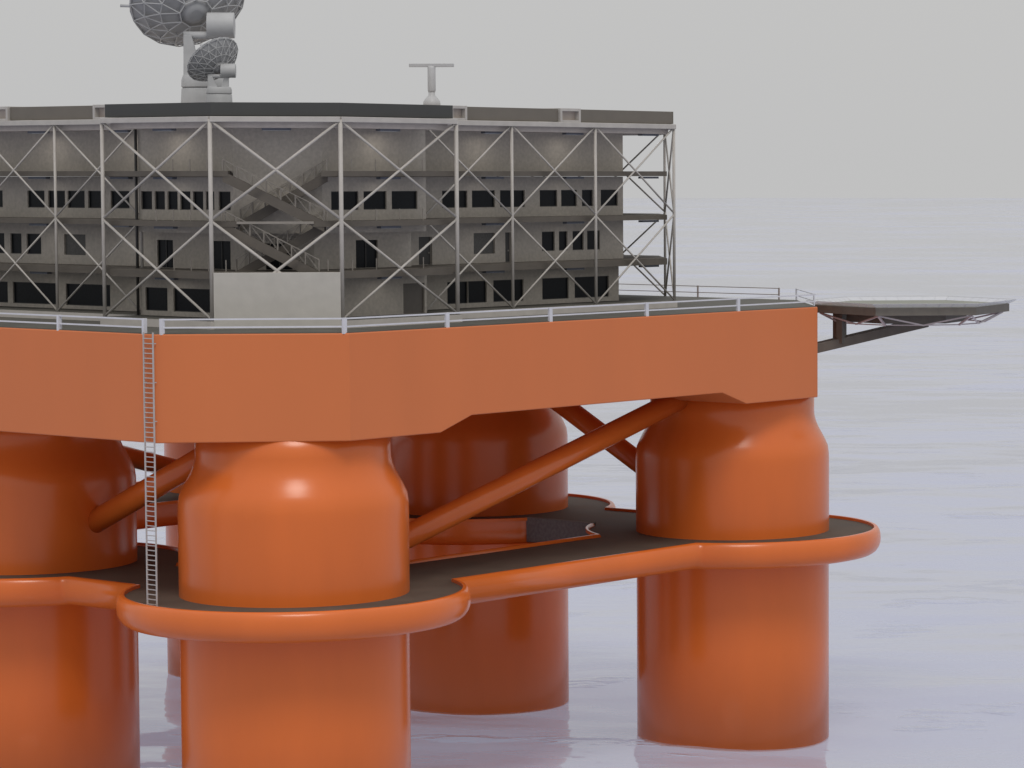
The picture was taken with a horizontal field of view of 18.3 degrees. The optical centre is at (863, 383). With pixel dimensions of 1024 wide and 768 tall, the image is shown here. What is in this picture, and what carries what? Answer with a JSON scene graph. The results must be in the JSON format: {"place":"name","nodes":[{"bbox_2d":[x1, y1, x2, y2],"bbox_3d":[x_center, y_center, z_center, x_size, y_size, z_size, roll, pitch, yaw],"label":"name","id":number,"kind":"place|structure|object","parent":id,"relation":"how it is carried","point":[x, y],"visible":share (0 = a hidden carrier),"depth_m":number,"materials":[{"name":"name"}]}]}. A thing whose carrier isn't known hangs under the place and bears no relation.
{"place":"outdoors","nodes":[
{"label":"outdoors","id":0,"kind":"place"},
{"bbox_2d":[0,0,1023,197],"label":"sky","id":1,"kind":"structure","parent":0,"point":[765,98],"materials":[{"name":"grey"}]},
{"bbox_2d":[121,198,1023,767],"bbox_3d":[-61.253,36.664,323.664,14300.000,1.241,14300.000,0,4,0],"label":"sea","id":2,"kind":"structure","parent":0,"point":[923,430],"depth_m":542.77,"materials":[{"name":"white liquid"}]},
{"bbox_2d":[0,295,880,767],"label":"oil platform","id":3,"kind":"structure","parent":2,"relation":"in","point":[374,535],"depth_m":290.21,"materials":[{"name":"orange paint"}]},
{"bbox_2d":[0,312,146,333],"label":"guard rail","id":4,"kind":"object","parent":3,"relation":"on","point":[59,323],"visible":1,"depth_m":271.77,"materials":[{"name":"white metal"}]},
{"bbox_2d":[142,332,157,605],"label":"ladder","id":5,"kind":"object","parent":3,"relation":"on","point":[154,472],"visible":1,"depth_m":266.02,"materials":[{"name":"metal"}]},
{"bbox_2d":[0,102,676,328],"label":"accommodation block","id":6,"kind":"structure","parent":3,"relation":"on","point":[204,210],"depth_m":288.57,"materials":[{"name":"metal"}]},
{"bbox_2d":[0,190,2,206],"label":"window","id":7,"kind":"structure","parent":6,"relation":"in","point":[1,191],"depth_m":302.95,"materials":[{"name":"black glass"}]},
{"bbox_2d":[0,233,4,252],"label":"window","id":8,"kind":"structure","parent":6,"relation":"in","point":[1,234],"depth_m":303.25,"materials":[{"name":"black glass"}]},
{"bbox_2d":[0,281,7,302],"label":"window","id":9,"kind":"structure","parent":6,"relation":"in","point":[3,285],"depth_m":303.92,"materials":[{"name":"black glass"}]},
{"bbox_2d":[11,233,21,253],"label":"window","id":10,"kind":"structure","parent":6,"relation":"in","point":[16,237],"depth_m":301.92,"materials":[{"name":"black glass"}]},
{"bbox_2d":[28,234,40,253],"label":"window","id":11,"kind":"structure","parent":6,"relation":"in","point":[36,248],"depth_m":300.38,"materials":[{"name":"black glass"}]},
{"bbox_2d":[14,282,55,304],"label":"window","id":12,"kind":"structure","parent":6,"relation":"in","point":[24,292],"depth_m":301.26,"materials":[{"name":"black glass"}]},
{"bbox_2d":[28,190,44,207],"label":"window","id":13,"kind":"structure","parent":6,"relation":"in","point":[34,202],"depth_m":299.86,"materials":[{"name":"black glass"}]},
{"bbox_2d":[49,191,64,207],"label":"window","id":14,"kind":"structure","parent":6,"relation":"in","point":[60,194],"depth_m":297.89,"materials":[{"name":"black glass"}]},
{"bbox_2d":[66,234,85,254],"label":"window","id":15,"kind":"structure","parent":6,"relation":"in","point":[72,247],"depth_m":296.80,"materials":[{"name":"glass"}]},
{"bbox_2d":[69,191,84,207],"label":"window","id":16,"kind":"structure","parent":6,"relation":"in","point":[78,201],"depth_m":296.23,"materials":[{"name":"black glass"}]},
{"bbox_2d":[67,283,109,306],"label":"window","id":17,"kind":"structure","parent":6,"relation":"in","point":[87,294],"depth_m":296.59,"materials":[{"name":"black glass"}]},
{"bbox_2d":[89,191,100,207],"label":"window","id":18,"kind":"structure","parent":6,"relation":"in","point":[94,196],"depth_m":294.78,"materials":[{"name":"black glass"}]},
{"bbox_2d":[112,191,129,207],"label":"window","id":19,"kind":"structure","parent":6,"relation":"in","point":[116,198],"depth_m":292.63,"materials":[{"name":"black glass"}]},
{"bbox_2d":[142,191,151,209],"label":"window","id":20,"kind":"structure","parent":6,"relation":"in","point":[146,195],"depth_m":283.84,"materials":[{"name":"black glass"}]},
{"bbox_2d":[146,287,167,310],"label":"window","id":21,"kind":"structure","parent":6,"relation":"in","point":[157,300],"depth_m":283.77,"materials":[{"name":"black glass"}]},
{"bbox_2d":[156,191,164,209],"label":"window","id":22,"kind":"structure","parent":6,"relation":"in","point":[160,195],"depth_m":282.73,"materials":[{"name":"black glass"}]},
{"bbox_2d":[158,240,172,267],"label":"window","id":23,"kind":"structure","parent":6,"relation":"in","point":[165,247],"depth_m":285.64,"materials":[{"name":"black glass"}]},
{"bbox_2d":[168,191,177,209],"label":"window","id":24,"kind":"structure","parent":6,"relation":"in","point":[173,195],"depth_m":281.76,"materials":[{"name":"black glass"}]},
{"bbox_2d":[120,0,243,102],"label":"dish antenna","id":25,"kind":"object","parent":6,"relation":"on","point":[188,25],"visible":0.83,"depth_m":293.99,"materials":[{"name":"grey paint"}]},
{"bbox_2d":[181,191,190,209],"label":"window","id":26,"kind":"structure","parent":6,"relation":"in","point":[185,204],"depth_m":280.73,"materials":[{"name":"black glass"}]},
{"bbox_2d":[174,288,209,312],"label":"window","id":27,"kind":"structure","parent":6,"relation":"in","point":[201,297],"depth_m":280.94,"materials":[{"name":"black glass"}]},
{"bbox_2d":[194,191,202,209],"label":"window","id":28,"kind":"structure","parent":6,"relation":"in","point":[198,195],"depth_m":279.71,"materials":[{"name":"black glass"}]},
{"bbox_2d":[207,191,213,209],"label":"window","id":29,"kind":"structure","parent":6,"relation":"in","point":[207,191],"depth_m":278.96,"materials":[{"name":"black glass"}]},
{"bbox_2d":[187,37,237,101],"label":"dish antenna","id":30,"kind":"object","parent":6,"relation":"on","point":[212,59],"visible":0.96,"depth_m":287.25,"materials":[{"name":"grey paint"}]},
{"bbox_2d":[214,241,230,268],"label":"window","id":31,"kind":"structure","parent":6,"relation":"in","point":[222,249],"depth_m":281.08,"materials":[{"name":"black glass"}]},
{"bbox_2d":[220,191,230,209],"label":"window","id":32,"kind":"structure","parent":6,"relation":"in","point":[225,199],"depth_m":277.67,"materials":[{"name":"black glass"}]},
{"bbox_2d":[266,244,292,269],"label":"window","id":33,"kind":"structure","parent":6,"relation":"in","point":[275,263],"depth_m":279.78,"materials":[{"name":"black glass"}]},
{"bbox_2d":[331,191,357,209],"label":"window","id":34,"kind":"structure","parent":6,"relation":"in","point":[349,197],"depth_m":280.39,"materials":[{"name":"black glass"}]},
{"bbox_2d":[356,240,376,267],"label":"window","id":35,"kind":"structure","parent":6,"relation":"in","point":[366,255],"depth_m":285.30,"materials":[{"name":"black glass"}]},
{"bbox_2d":[364,191,385,209],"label":"window","id":36,"kind":"structure","parent":6,"relation":"in","point":[377,201],"depth_m":283.35,"materials":[{"name":"black glass"}]},
{"bbox_2d":[392,191,415,208],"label":"window","id":37,"kind":"structure","parent":6,"relation":"in","point":[400,199],"depth_m":286.27,"materials":[{"name":"black glass"}]},
{"bbox_2d":[403,283,422,313],"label":"door","id":38,"kind":"structure","parent":6,"relation":"in","point":[412,292],"depth_m":287.67,"materials":[{"name":"grey paint"}]},
{"bbox_2d":[419,237,430,264],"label":"door","id":39,"kind":"structure","parent":6,"relation":"in","point":[426,253],"depth_m":294.85,"materials":[{"name":"paint"}]},
{"bbox_2d":[409,63,453,104],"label":"radar scanner","id":40,"kind":"object","parent":6,"relation":"on","point":[431,98],"visible":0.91,"depth_m":298.04,"materials":[{"name":"paint"}]},
{"bbox_2d":[442,191,465,207],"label":"window","id":41,"kind":"structure","parent":6,"relation":"in","point":[448,200],"depth_m":297.53,"materials":[{"name":"black glass"}]},
{"bbox_2d":[447,281,466,303],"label":"window","id":42,"kind":"structure","parent":6,"relation":"in","point":[463,285],"depth_m":298.69,"materials":[{"name":"black glass"}]},
{"bbox_2d":[468,281,485,302],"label":"window","id":43,"kind":"structure","parent":6,"relation":"in","point":[476,289],"depth_m":301.11,"materials":[{"name":"black glass"}]},
{"bbox_2d":[472,190,493,207],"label":"window","id":44,"kind":"structure","parent":6,"relation":"in","point":[480,198],"depth_m":300.74,"materials":[{"name":"black glass"}]},
{"bbox_2d":[474,233,493,253],"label":"window","id":45,"kind":"structure","parent":6,"relation":"in","point":[480,239],"depth_m":301.18,"materials":[{"name":"glass"}]},
{"bbox_2d":[505,232,509,261],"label":"door","id":46,"kind":"structure","parent":6,"relation":"in","point":[507,234],"depth_m":303.84,"materials":[{"name":"paint"}]},
{"bbox_2d":[493,279,522,301],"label":"window","id":47,"kind":"structure","parent":6,"relation":"in","point":[503,287],"depth_m":304.44,"materials":[{"name":"black glass"}]},
{"bbox_2d":[500,190,523,206],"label":"window","id":48,"kind":"structure","parent":6,"relation":"in","point":[505,195],"depth_m":303.92,"materials":[{"name":"black glass"}]},
{"bbox_2d":[540,190,555,206],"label":"window","id":49,"kind":"structure","parent":6,"relation":"in","point":[547,197],"depth_m":308.18,"materials":[{"name":"black glass"}]},
{"bbox_2d":[542,231,553,250],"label":"window","id":50,"kind":"structure","parent":6,"relation":"in","point":[547,237],"depth_m":308.48,"materials":[{"name":"black glass"}]},
{"bbox_2d":[542,277,567,299],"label":"window","id":51,"kind":"structure","parent":6,"relation":"in","point":[552,288],"depth_m":309.99,"materials":[{"name":"black glass"}]},
{"bbox_2d":[559,231,566,250],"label":"window","id":52,"kind":"structure","parent":6,"relation":"in","point":[562,234],"depth_m":310.18,"materials":[{"name":"black glass"}]},
{"bbox_2d":[561,190,575,205],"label":"window","id":53,"kind":"structure","parent":6,"relation":"in","point":[568,197],"depth_m":310.59,"materials":[{"name":"black glass"}]},
{"bbox_2d":[573,231,582,249],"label":"window","id":54,"kind":"structure","parent":6,"relation":"in","point":[578,243],"depth_m":312.04,"materials":[{"name":"black glass"}]},
{"bbox_2d":[582,190,591,205],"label":"window","id":55,"kind":"structure","parent":6,"relation":"in","point":[586,194],"depth_m":312.88,"materials":[{"name":"black glass"}]},
{"bbox_2d":[575,276,607,297],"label":"window","id":56,"kind":"structure","parent":6,"relation":"in","point":[587,283],"depth_m":314.25,"materials":[{"name":"black glass"}]},
{"bbox_2d":[587,230,598,249],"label":"window","id":57,"kind":"structure","parent":6,"relation":"in","point":[590,234],"depth_m":313.64,"materials":[{"name":"black glass"}]},
{"bbox_2d":[601,190,616,205],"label":"window","id":58,"kind":"structure","parent":6,"relation":"in","point":[605,194],"depth_m":315.48,"materials":[{"name":"black glass"}]},
{"bbox_2d":[159,294,815,334],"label":"guard rail","id":59,"kind":"object","parent":3,"relation":"on","point":[344,326],"visible":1,"depth_m":279.60,"materials":[{"name":"white metal"}]},
{"bbox_2d":[621,284,779,299],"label":"guard rail","id":60,"kind":"object","parent":3,"relation":"on","point":[698,292],"visible":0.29,"depth_m":343.60,"materials":[{"name":"grey metal"}]},
{"bbox_2d":[796,288,814,305],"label":"guard rail","id":61,"kind":"object","parent":3,"relation":"on","point":[806,298],"visible":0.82,"depth_m":326.01,"materials":[{"name":"white metal"}]},
{"bbox_2d":[806,296,1015,352],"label":"helideck","id":62,"kind":"object","parent":3,"relation":"attached to","point":[902,314],"visible":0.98,"depth_m":327.21,"materials":[{"name":"metal"}]}
]}

